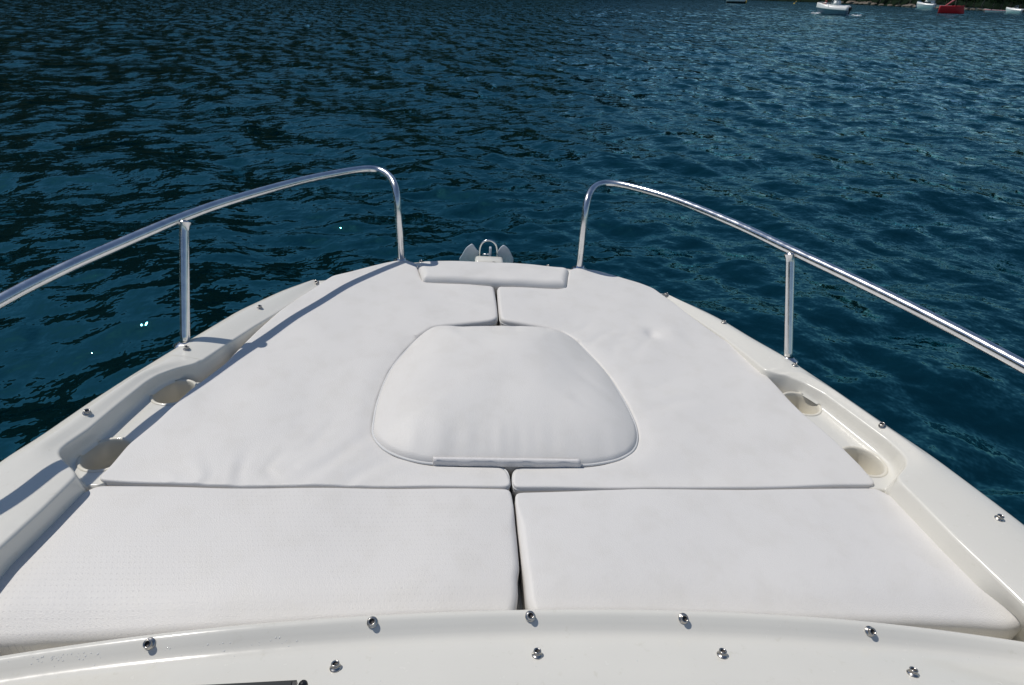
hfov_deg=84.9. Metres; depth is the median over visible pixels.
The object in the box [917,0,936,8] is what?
cabin boat
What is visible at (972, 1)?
shore tree
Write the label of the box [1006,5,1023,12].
cuddy boat
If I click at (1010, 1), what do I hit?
shore tree
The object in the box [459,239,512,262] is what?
anchor
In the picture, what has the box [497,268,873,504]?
sunpad cushion
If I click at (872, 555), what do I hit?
cushion
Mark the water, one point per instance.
(882, 146)
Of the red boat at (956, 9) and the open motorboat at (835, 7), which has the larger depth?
the red boat at (956, 9)
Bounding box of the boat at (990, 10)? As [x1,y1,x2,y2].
[984,9,1005,12]
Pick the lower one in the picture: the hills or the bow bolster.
the bow bolster
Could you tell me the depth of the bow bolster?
1.94 m
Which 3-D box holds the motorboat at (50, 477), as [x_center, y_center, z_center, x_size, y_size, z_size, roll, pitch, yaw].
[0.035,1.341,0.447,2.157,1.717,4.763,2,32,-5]
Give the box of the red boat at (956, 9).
[937,0,963,13]
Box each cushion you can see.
[0,486,518,655]
[100,261,510,489]
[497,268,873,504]
[514,489,1020,639]
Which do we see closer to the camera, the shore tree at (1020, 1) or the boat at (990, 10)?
the boat at (990, 10)
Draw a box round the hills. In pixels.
[763,0,1023,10]
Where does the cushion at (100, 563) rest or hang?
on the motorboat at (50, 477)
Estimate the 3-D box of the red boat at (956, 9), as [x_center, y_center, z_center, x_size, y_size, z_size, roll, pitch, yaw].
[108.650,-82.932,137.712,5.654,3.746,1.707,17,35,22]
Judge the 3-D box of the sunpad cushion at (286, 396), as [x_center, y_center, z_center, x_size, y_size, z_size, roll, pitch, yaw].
[-0.434,0.015,1.579,0.802,0.072,1.097,2,32,-5]
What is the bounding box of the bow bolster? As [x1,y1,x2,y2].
[417,261,568,299]
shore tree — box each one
[965,0,988,7]
[974,0,996,7]
[987,0,1004,8]
[998,0,1016,9]
[1006,0,1023,7]
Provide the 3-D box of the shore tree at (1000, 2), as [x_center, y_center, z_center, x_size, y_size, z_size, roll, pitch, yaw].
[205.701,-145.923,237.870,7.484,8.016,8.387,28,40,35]
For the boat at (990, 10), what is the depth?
194.52 m
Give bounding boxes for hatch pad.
[371,326,637,476]
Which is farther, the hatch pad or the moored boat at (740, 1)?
the moored boat at (740, 1)
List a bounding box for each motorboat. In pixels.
[0,165,1023,684]
[816,0,851,14]
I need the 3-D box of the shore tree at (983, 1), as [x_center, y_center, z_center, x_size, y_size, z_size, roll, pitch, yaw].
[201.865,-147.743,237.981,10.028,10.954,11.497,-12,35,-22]
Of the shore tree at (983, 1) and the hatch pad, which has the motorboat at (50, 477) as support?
the hatch pad
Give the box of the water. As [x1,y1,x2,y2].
[0,0,1023,524]
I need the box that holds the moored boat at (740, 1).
[726,0,745,3]

